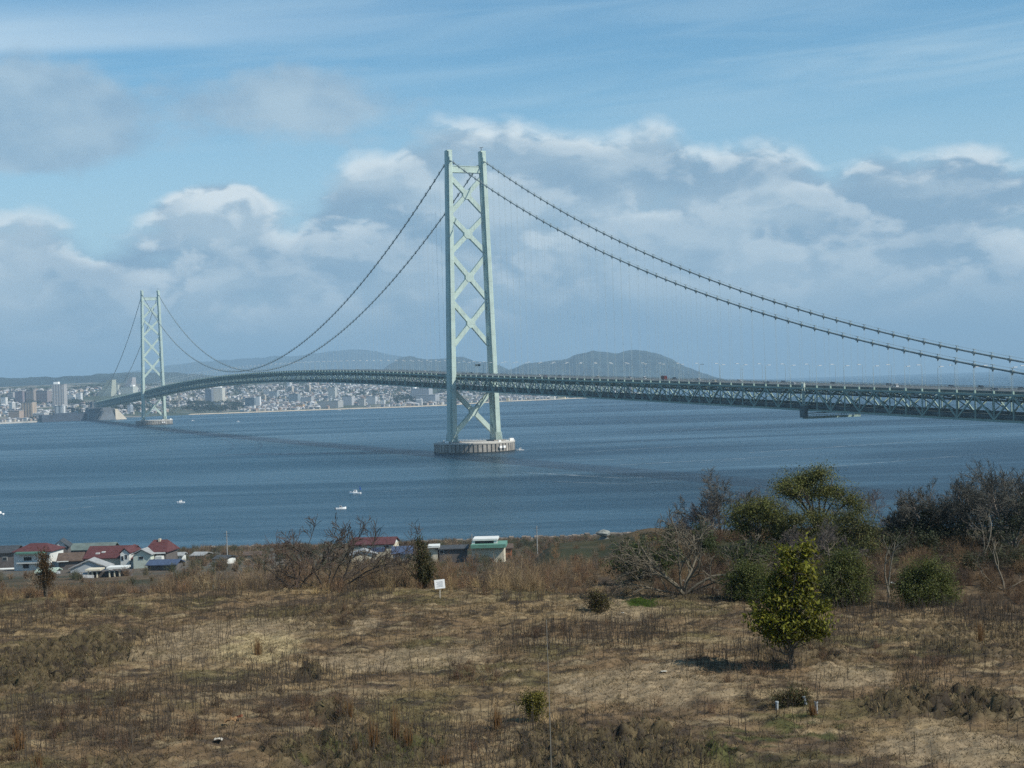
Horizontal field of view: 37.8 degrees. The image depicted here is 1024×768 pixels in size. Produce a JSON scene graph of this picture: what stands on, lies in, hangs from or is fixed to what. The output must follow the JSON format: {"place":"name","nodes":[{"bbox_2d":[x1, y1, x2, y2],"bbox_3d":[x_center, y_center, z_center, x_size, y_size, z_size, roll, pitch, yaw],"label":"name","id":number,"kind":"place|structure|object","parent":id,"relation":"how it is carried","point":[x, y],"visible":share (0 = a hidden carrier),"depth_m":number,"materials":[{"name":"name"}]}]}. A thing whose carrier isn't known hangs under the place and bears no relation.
{"place":"outdoors","nodes":[
{"label":"outdoors","id":0,"kind":"place"},
{"bbox_2d":[0,372,248,386],"bbox_3d":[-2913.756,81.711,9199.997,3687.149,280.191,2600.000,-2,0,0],"label":"hill","id":1,"kind":"structure","parent":0,"point":[150,377],"depth_m":9095.03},
{"bbox_2d":[122,349,403,379],"bbox_3d":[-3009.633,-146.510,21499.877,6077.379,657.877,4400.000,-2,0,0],"label":"hill","id":2,"kind":"structure","parent":0,"point":[342,356],"depth_m":21141.81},
{"bbox_2d":[0,376,625,421],"bbox_3d":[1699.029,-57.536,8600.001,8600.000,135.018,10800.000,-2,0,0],"label":"shore","id":3,"kind":"structure","parent":0,"point":[178,411],"depth_m":5473.00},
{"bbox_2d":[8,410,23,417],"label":"building","id":4,"kind":"structure","parent":3,"relation":"on","point":[16,413],"depth_m":4338.77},
{"bbox_2d":[15,391,25,402],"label":"building","id":5,"kind":"structure","parent":3,"relation":"on","point":[20,396],"depth_m":5110.50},
{"bbox_2d":[21,402,36,416],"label":"building","id":6,"kind":"structure","parent":3,"relation":"on","point":[29,408],"depth_m":4355.45,"materials":[{"name":"concrete"}]},
{"bbox_2d":[26,390,36,401],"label":"building","id":7,"kind":"structure","parent":3,"relation":"on","point":[30,394],"depth_m":5113.14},
{"bbox_2d":[36,390,51,402],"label":"building","id":8,"kind":"structure","parent":3,"relation":"on","point":[44,396],"depth_m":5118.55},
{"bbox_2d":[52,382,67,405],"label":"building","id":9,"kind":"structure","parent":3,"relation":"on","point":[59,394],"depth_m":4979.94,"materials":[{"name":"concrete"}]},
{"bbox_2d":[54,405,65,412],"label":"building","id":10,"kind":"structure","parent":3,"relation":"on","point":[60,409],"depth_m":4465.57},
{"bbox_2d":[39,402,125,421],"bbox_3d":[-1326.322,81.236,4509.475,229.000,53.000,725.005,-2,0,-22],"label":"bridge anchorage","id":11,"kind":"object","parent":3,"relation":"on","point":[92,413],"visible":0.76,"depth_m":4195.67,"materials":[{"name":"concrete"}]},
{"bbox_2d":[98,380,116,395],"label":"building","id":12,"kind":"structure","parent":3,"relation":"on","point":[110,389],"depth_m":5382.05,"materials":[{"name":"concrete"}]},
{"bbox_2d":[120,385,137,393],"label":"building","id":13,"kind":"structure","parent":3,"relation":"on","point":[124,390],"depth_m":5469.28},
{"bbox_2d":[205,389,213,401],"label":"building","id":14,"kind":"structure","parent":3,"relation":"on","point":[209,395],"depth_m":5409.22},
{"bbox_2d":[213,386,224,401],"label":"building","id":15,"kind":"structure","parent":3,"relation":"on","point":[219,393],"depth_m":5424.74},
{"bbox_2d":[245,397,255,406],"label":"building","id":16,"kind":"structure","parent":3,"relation":"on","point":[250,401],"depth_m":5026.37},
{"bbox_2d":[288,393,300,402],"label":"building","id":17,"kind":"structure","parent":3,"relation":"on","point":[294,397],"depth_m":5246.11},
{"bbox_2d":[0,378,631,417],"bbox_3d":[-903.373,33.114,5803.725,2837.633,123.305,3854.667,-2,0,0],"label":"distant woods","id":18,"kind":"object","parent":3,"relation":"on","point":[208,406],"visible":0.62,"depth_m":5318.74,"materials":[{"name":"green plant"}]},
{"bbox_2d":[0,380,639,421],"bbox_3d":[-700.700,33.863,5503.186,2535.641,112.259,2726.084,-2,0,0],"label":"distant houses","id":19,"kind":"structure","parent":3,"relation":"on","point":[271,404],"depth_m":5381.58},
{"bbox_2d":[318,401,342,407],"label":"building","id":20,"kind":"structure","parent":3,"relation":"on","point":[332,404],"depth_m":4918.35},
{"bbox_2d":[328,387,336,398],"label":"building","id":21,"kind":"structure","parent":3,"relation":"on","point":[332,392],"depth_m":5328.78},
{"bbox_2d":[342,396,353,404],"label":"building","id":22,"kind":"structure","parent":3,"relation":"on","point":[347,400],"depth_m":5037.23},
{"bbox_2d":[366,396,377,403],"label":"building","id":23,"kind":"structure","parent":3,"relation":"on","point":[371,399],"depth_m":5052.53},
{"bbox_2d":[411,387,432,398],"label":"building","id":24,"kind":"structure","parent":3,"relation":"on","point":[420,391],"depth_m":5181.05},
{"bbox_2d":[415,394,439,401],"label":"building","id":25,"kind":"structure","parent":3,"relation":"on","point":[432,397],"depth_m":5083.31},
{"bbox_2d":[189,398,578,414],"bbox_3d":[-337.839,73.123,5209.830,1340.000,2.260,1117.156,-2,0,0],"label":"beach","id":26,"kind":"structure","parent":0,"point":[371,407],"depth_m":4810.60,"materials":[{"name":"sand"}]},
{"bbox_2d":[373,356,508,376],"bbox_3d":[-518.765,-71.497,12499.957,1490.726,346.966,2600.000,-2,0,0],"label":"hill","id":27,"kind":"structure","parent":0,"point":[408,363],"depth_m":12301.62,"materials":[{"name":"plant"}]},
{"bbox_2d":[0,371,1023,548],"bbox_3d":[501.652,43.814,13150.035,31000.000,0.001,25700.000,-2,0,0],"label":"sea","id":28,"kind":"structure","parent":0,"point":[591,466],"depth_m":1211.14,"materials":[{"name":"liquid"}]},
{"bbox_2d":[93,147,1023,453],"bbox_3d":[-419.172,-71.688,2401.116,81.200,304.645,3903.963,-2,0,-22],"label":"suspension bridge","id":29,"kind":"structure","parent":28,"relation":"on","point":[453,377],"depth_m":1424.64,"materials":[{"name":"green paint"}]},
{"bbox_2d":[800,382,860,418],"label":"inspection gantry","id":30,"kind":"object","parent":29,"relation":"hanging from","point":[804,413],"visible":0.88,"depth_m":909.74,"materials":[{"name":"metal"}]},
{"bbox_2d":[0,526,1023,767],"bbox_3d":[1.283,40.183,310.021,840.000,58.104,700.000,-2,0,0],"label":"ground","id":31,"kind":"structure","parent":0,"point":[1000,701],"depth_m":59.64,"materials":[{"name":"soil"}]},
{"bbox_2d":[0,545,22,569],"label":"house","id":32,"kind":"structure","parent":31,"relation":"on","point":[6,558],"depth_m":438.14,"materials":[{"name":"stone"}]},
{"bbox_2d":[11,724,25,750],"bbox_3d":[-16.973,12.122,51.605,0.530,0.976,0.548,-2,0,0],"label":"grass clump","id":33,"kind":"object","parent":31,"relation":"on","point":[21,742],"visible":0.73,"depth_m":51.55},
{"bbox_2d":[29,750,46,767],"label":"grass clump","id":34,"kind":"object","parent":31,"relation":"on","point":[39,760],"visible":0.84,"depth_m":48.67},
{"bbox_2d":[12,543,65,570],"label":"house","id":35,"kind":"structure","parent":31,"relation":"on","point":[24,557],"depth_m":414.26,"materials":[{"name":"red"}]},
{"bbox_2d":[31,547,59,596],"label":"withered shrub","id":36,"kind":"object","parent":31,"relation":"on","point":[46,572],"visible":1,"depth_m":91.89,"materials":[{"name":"brown plant"}]},
{"bbox_2d":[55,537,71,552],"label":"house","id":37,"kind":"structure","parent":31,"relation":"on","point":[67,543],"depth_m":431.06,"materials":[{"name":"paint"}]},
{"bbox_2d":[56,552,85,569],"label":"house","id":38,"kind":"structure","parent":31,"relation":"on","point":[66,561],"depth_m":410.40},
{"bbox_2d":[69,557,114,572],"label":"shed","id":39,"kind":"structure","parent":31,"relation":"on","point":[90,564],"depth_m":395.60,"materials":[{"name":"grey metal"}]},
{"bbox_2d":[71,542,118,551],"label":"shed","id":40,"kind":"structure","parent":31,"relation":"on","point":[79,547],"depth_m":502.25,"materials":[{"name":"metal"}]},
{"bbox_2d":[85,565,132,577],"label":"porch","id":41,"kind":"object","parent":31,"relation":"on","point":[99,571],"visible":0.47,"depth_m":356.98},
{"bbox_2d":[83,544,140,568],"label":"house","id":42,"kind":"structure","parent":31,"relation":"on","point":[118,554],"depth_m":411.05,"materials":[{"name":"red"}]},
{"bbox_2d":[131,538,178,568],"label":"house","id":43,"kind":"structure","parent":31,"relation":"on","point":[159,548],"depth_m":406.06,"materials":[{"name":"red"}]},
{"bbox_2d":[145,559,184,570],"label":"shed","id":44,"kind":"structure","parent":31,"relation":"on","point":[156,564],"depth_m":386.00,"materials":[{"name":"metal"}]},
{"bbox_2d":[211,555,237,563],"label":"hut","id":45,"kind":"object","parent":31,"relation":"on","point":[230,558],"visible":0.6,"depth_m":418.61,"materials":[{"name":"stone"}]},
{"bbox_2d":[243,551,262,559],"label":"hut","id":46,"kind":"object","parent":31,"relation":"on","point":[249,554],"visible":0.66,"depth_m":447.42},
{"bbox_2d":[251,634,261,655],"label":"grass clump","id":47,"kind":"object","parent":31,"relation":"on","point":[259,649],"visible":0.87,"depth_m":68.31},
{"bbox_2d":[0,542,578,600],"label":"dry brush","id":48,"kind":"object","parent":31,"relation":"on","point":[526,575],"visible":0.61,"depth_m":93.90,"materials":[{"name":"brown plant"}]},
{"bbox_2d":[247,529,336,589],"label":"bare shrub","id":49,"kind":"object","parent":31,"relation":"on","point":[296,556],"visible":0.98,"depth_m":90.09,"materials":[{"name":"brown plant"}]},
{"bbox_2d":[0,571,645,602],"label":"straw tufts","id":50,"kind":"object","parent":31,"relation":"on","point":[438,590],"visible":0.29,"depth_m":87.56,"materials":[{"name":"brown plant"}]},
{"bbox_2d":[340,697,352,717],"bbox_3d":[-5.966,11.744,54.368,0.456,0.989,0.528,-2,0,36],"label":"grass clump","id":51,"kind":"object","parent":31,"relation":"on","point":[350,713],"visible":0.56,"depth_m":54.38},
{"bbox_2d":[273,512,431,589],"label":"bare tree","id":52,"kind":"object","parent":31,"relation":"on","point":[354,541],"visible":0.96,"depth_m":90.56,"materials":[{"name":"brown plant"}]},
{"bbox_2d":[296,551,415,583],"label":"bare shrub","id":53,"kind":"object","parent":31,"relation":"on","point":[346,563],"visible":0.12,"depth_m":108.08,"materials":[{"name":"brown plant"}]},
{"bbox_2d":[350,547,384,561],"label":"shed","id":54,"kind":"structure","parent":31,"relation":"on","point":[372,551],"depth_m":399.09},
{"bbox_2d":[366,713,380,747],"bbox_3d":[-4.634,11.526,50.032,0.499,1.308,0.524,-2,0,-27],"label":"grass clump","id":55,"kind":"object","parent":31,"relation":"on","point":[372,727],"visible":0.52,"depth_m":50.03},
{"bbox_2d":[350,536,399,560],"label":"house","id":56,"kind":"structure","parent":31,"relation":"on","point":[384,542],"depth_m":407.17,"materials":[{"name":"red"}]},
{"bbox_2d":[389,701,399,739],"bbox_3d":[-4.029,11.391,51.136,0.482,1.491,0.532,-2,0,-39],"label":"grass clump","id":57,"kind":"object","parent":31,"relation":"on","point":[393,732],"visible":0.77,"depth_m":51.05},
{"bbox_2d":[0,527,796,596],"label":"shore scrub","id":58,"kind":"object","parent":31,"relation":"on","point":[198,564],"visible":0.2,"depth_m":412.19,"materials":[{"name":"brown plant"}]},
{"bbox_2d":[391,546,413,557],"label":"shed","id":59,"kind":"structure","parent":31,"relation":"on","point":[401,549],"depth_m":397.38,"materials":[{"name":"blue metal"}]},
{"bbox_2d":[399,720,416,747],"bbox_3d":[-3.454,11.543,49.483,0.600,1.106,0.616,-2,0,0],"label":"grass clump","id":60,"kind":"object","parent":31,"relation":"on","point":[405,738],"visible":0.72,"depth_m":49.45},
{"bbox_2d":[407,535,440,588],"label":"conifer","id":61,"kind":"object","parent":31,"relation":"on","point":[424,571],"visible":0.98,"depth_m":89.72,"materials":[{"name":"green plant"}]},
{"bbox_2d":[434,579,444,597],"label":"notice board","id":62,"kind":"object","parent":31,"relation":"on","point":[440,584],"visible":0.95,"depth_m":83.91,"materials":[{"name":"white wood"}]},
{"bbox_2d":[428,544,468,561],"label":"shed","id":63,"kind":"structure","parent":31,"relation":"on","point":[457,552],"depth_m":382.34,"materials":[{"name":"metal"}]},
{"bbox_2d":[212,529,733,548],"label":"seawall","id":64,"kind":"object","parent":31,"relation":"on","point":[565,537],"visible":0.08,"depth_m":619.04,"materials":[{"name":"concrete"}]},
{"bbox_2d":[471,536,507,561],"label":"house","id":65,"kind":"structure","parent":31,"relation":"on","point":[484,544],"depth_m":379.21,"materials":[{"name":"metal"}]},
{"bbox_2d":[490,704,502,728],"bbox_3d":[-0.530,11.545,52.327,0.481,1.048,0.552,-2,0,-41],"label":"grass clump","id":66,"kind":"object","parent":31,"relation":"on","point":[497,723],"visible":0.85,"depth_m":52.28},
{"bbox_2d":[0,591,1014,767],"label":"feathery weeds","id":67,"kind":"object","parent":31,"relation":"on","point":[307,701],"visible":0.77,"depth_m":56.97,"materials":[{"name":"brown plant"}]},
{"bbox_2d":[0,575,1023,767],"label":"weed stalks","id":68,"kind":"object","parent":31,"relation":"on","point":[564,618],"visible":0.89,"depth_m":60.94,"materials":[{"name":"brown dry grass"}]},
{"bbox_2d":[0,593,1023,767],"bbox_3d":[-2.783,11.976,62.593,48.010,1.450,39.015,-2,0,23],"label":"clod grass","id":69,"kind":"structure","parent":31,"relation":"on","point":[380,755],"depth_m":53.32,"materials":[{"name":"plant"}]},
{"bbox_2d":[510,685,551,722],"bbox_3d":[0.821,11.505,53.355,1.352,1.506,1.405,-2,0,36],"label":"bush","id":70,"kind":"object","parent":31,"relation":"on","point":[537,699],"visible":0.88,"depth_m":53.22,"materials":[{"name":"green plant"}]},
{"bbox_2d":[546,620,551,767],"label":"pole","id":71,"kind":"object","parent":31,"relation":"on","point":[549,699],"visible":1,"depth_m":43.50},
{"bbox_2d":[539,531,657,592],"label":"hillside brush","id":72,"kind":"object","parent":31,"relation":"on","point":[585,577],"visible":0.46,"depth_m":104.09,"materials":[{"name":"brown plant"}]},
{"bbox_2d":[579,587,619,613],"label":"bush","id":73,"kind":"object","parent":31,"relation":"on","point":[597,602],"visible":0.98,"depth_m":77.47,"materials":[{"name":"green plant"}]},
{"bbox_2d":[595,529,610,539],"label":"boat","id":74,"kind":"object","parent":31,"relation":"on","point":[603,534],"visible":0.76,"depth_m":532.85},
{"bbox_2d":[591,532,689,585],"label":"bush","id":75,"kind":"object","parent":31,"relation":"on","point":[664,563],"visible":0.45,"depth_m":95.77,"materials":[{"name":"plant"}]},
{"bbox_2d":[655,516,683,564],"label":"conifer","id":76,"kind":"object","parent":31,"relation":"on","point":[672,555],"visible":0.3,"depth_m":99.88,"materials":[{"name":"green plant"}]},
{"bbox_2d":[603,506,779,598],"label":"bare tree","id":77,"kind":"object","parent":31,"relation":"on","point":[651,566],"visible":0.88,"depth_m":81.80,"materials":[{"name":"brown plant"}]},
{"bbox_2d":[661,498,733,533],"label":"bare tree","id":78,"kind":"object","parent":31,"relation":"on","point":[686,524],"visible":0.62,"depth_m":115.70,"materials":[{"name":"brown plant"}]},
{"bbox_2d":[685,517,726,557],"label":"evergreen tree","id":79,"kind":"object","parent":31,"relation":"on","point":[708,542],"visible":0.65,"depth_m":100.79,"materials":[{"name":"green plant"}]},
{"bbox_2d":[671,467,765,537],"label":"bare tree","id":80,"kind":"object","parent":31,"relation":"on","point":[712,494],"visible":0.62,"depth_m":117.04,"materials":[{"name":"brown plant"}]},
{"bbox_2d":[707,553,771,601],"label":"dense bush","id":81,"kind":"object","parent":31,"relation":"on","point":[747,577],"visible":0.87,"depth_m":79.53,"materials":[{"name":"green plant"}]},
{"bbox_2d":[714,534,778,565],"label":"evergreen bush","id":82,"kind":"object","parent":31,"relation":"on","point":[762,549],"visible":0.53,"depth_m":96.78,"materials":[{"name":"green plant"}]},
{"bbox_2d":[712,491,801,548],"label":"evergreen tree","id":83,"kind":"object","parent":31,"relation":"on","point":[763,509],"visible":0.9,"depth_m":103.64,"materials":[{"name":"green plant"}]},
{"bbox_2d":[732,486,797,531],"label":"bare tree","id":84,"kind":"object","parent":31,"relation":"on","point":[741,494],"visible":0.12,"depth_m":122.13,"materials":[{"name":"brown plant"}]},
{"bbox_2d":[738,531,839,668],"bbox_3d":[11.144,8.712,60.180,4.106,5.538,2.474,-2,0,0],"label":"young broadleaf tree","id":85,"kind":"object","parent":31,"relation":"on","point":[781,622],"visible":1,"depth_m":59.98,"materials":[{"name":"green plant"}]},
{"bbox_2d":[760,679,821,706],"bbox_3d":[10.006,11.224,53.710,2.150,1.258,1.352,-2,0,0],"label":"bush","id":86,"kind":"object","parent":31,"relation":"on","point":[794,694],"visible":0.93,"depth_m":53.70,"materials":[{"name":"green plant"}]},
{"bbox_2d":[767,525,820,562],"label":"bare shrub","id":87,"kind":"object","parent":31,"relation":"on","point":[791,536],"visible":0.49,"depth_m":98.11,"materials":[{"name":"brown plant"}]},
{"bbox_2d":[749,497,854,552],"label":"evergreen tree","id":88,"kind":"object","parent":31,"relation":"on","point":[817,516],"visible":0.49,"depth_m":102.49,"materials":[{"name":"green plant"}]},
{"bbox_2d":[806,698,818,715],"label":"grass clump","id":89,"kind":"object","parent":31,"relation":"on","point":[812,709],"visible":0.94,"depth_m":52.41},
{"bbox_2d":[767,457,874,535],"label":"evergreen tree","id":90,"kind":"object","parent":31,"relation":"on","point":[801,484],"visible":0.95,"depth_m":105.90,"materials":[{"name":"green plant"}]},
{"bbox_2d":[790,517,870,565],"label":"bare shrub","id":91,"kind":"object","parent":31,"relation":"on","point":[826,536],"visible":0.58,"depth_m":96.15,"materials":[{"name":"brown plant"}]},
{"bbox_2d":[642,522,1023,604],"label":"brown undergrowth","id":92,"kind":"object","parent":31,"relation":"on","point":[965,544],"visible":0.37,"depth_m":94.48,"materials":[{"name":"dry grass"},{"name":"dry leaves"},{"name":"twigs"}]},
{"bbox_2d":[808,539,880,607],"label":"dense bush","id":93,"kind":"object","parent":31,"relation":"on","point":[843,575],"visible":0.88,"depth_m":76.57,"materials":[{"name":"green plant"}]},
{"bbox_2d":[809,501,889,560],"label":"bush","id":94,"kind":"object","parent":31,"relation":"on","point":[857,529],"visible":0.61,"depth_m":99.58,"materials":[{"name":"green plant"}]},
{"bbox_2d":[830,485,913,531],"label":"bare tree","id":95,"kind":"object","parent":31,"relation":"on","point":[875,493],"visible":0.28,"depth_m":119.59,"materials":[{"name":"brown plant"}]},
{"bbox_2d":[878,525,913,597],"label":"forked tree","id":96,"kind":"object","parent":31,"relation":"on","point":[890,566],"visible":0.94,"depth_m":86.00,"materials":[{"name":"brown plant"}]},
{"bbox_2d":[879,500,917,536],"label":"bare tree","id":97,"kind":"object","parent":31,"relation":"on","point":[886,520],"visible":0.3,"depth_m":111.72,"materials":[{"name":"brown plant"}]},
{"bbox_2d":[864,522,952,556],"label":"evergreen bush","id":98,"kind":"object","parent":31,"relation":"on","point":[923,541],"visible":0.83,"depth_m":99.80,"materials":[{"name":"green plant"}]},
{"bbox_2d":[883,487,946,538],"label":"bare tree","id":99,"kind":"object","parent":31,"relation":"on","point":[911,507],"visible":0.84,"depth_m":107.96,"materials":[{"name":"brown plant"}]},
{"bbox_2d":[882,549,968,609],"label":"dense bush","id":100,"kind":"object","parent":31,"relation":"on","point":[929,577],"visible":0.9,"depth_m":76.57,"materials":[{"name":"green plant"}]},
{"bbox_2d":[898,477,987,540],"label":"bare tree","id":101,"kind":"object","parent":31,"relation":"on","point":[927,498],"visible":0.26,"depth_m":109.39,"materials":[{"name":"brown plant"}]},
{"bbox_2d":[919,471,988,544],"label":"bare tree","id":102,"kind":"object","parent":31,"relation":"on","point":[943,515],"visible":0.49,"depth_m":106.21,"materials":[{"name":"brown plant"}]},
{"bbox_2d":[971,617,984,641],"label":"grass clump","id":103,"kind":"object","parent":31,"relation":"on","point":[979,636],"visible":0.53,"depth_m":65.04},
{"bbox_2d":[941,457,1023,541],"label":"bare tree","id":104,"kind":"object","parent":31,"relation":"on","point":[960,508],"visible":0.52,"depth_m":104.18,"materials":[{"name":"brown plant"}]},
{"bbox_2d":[944,542,1023,570],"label":"evergreen bush","id":105,"kind":"object","parent":31,"relation":"on","point":[991,557],"visible":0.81,"depth_m":91.88,"materials":[{"name":"green plant"}]},
{"bbox_2d":[966,502,1010,556],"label":"bare tree","id":106,"kind":"object","parent":31,"relation":"on","point":[986,515],"visible":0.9,"depth_m":96.09,"materials":[{"name":"grey plant"}]},
{"bbox_2d":[957,458,1023,550],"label":"bare tree","id":107,"kind":"object","parent":31,"relation":"on","point":[1019,505],"visible":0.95,"depth_m":100.31,"materials":[{"name":"brown plant"}]},
{"bbox_2d":[973,523,1023,589],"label":"bare tree","id":108,"kind":"object","parent":31,"relation":"on","point":[993,549],"visible":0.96,"depth_m":87.16,"materials":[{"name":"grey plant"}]},
{"bbox_2d":[978,467,1023,538],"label":"bare tree","id":109,"kind":"object","parent":31,"relation":"on","point":[1019,483],"visible":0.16,"depth_m":107.37,"materials":[{"name":"brown plant"}]},
{"bbox_2d":[0,0,1023,379],"label":"sky","id":110,"kind":"structure","parent":0,"point":[248,163],"materials":[{"name":"blue"}]},
{"bbox_2d":[499,350,721,389],"bbox_3d":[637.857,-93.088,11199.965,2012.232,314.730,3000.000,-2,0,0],"label":"hill","id":111,"kind":"structure","parent":0,"point":[651,361],"depth_m":10719.89,"materials":[{"name":"plant"}]},
{"bbox_2d":[619,597,662,607],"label":"green grass","id":112,"kind":"structure","parent":0,"point":[639,601],"depth_m":79.58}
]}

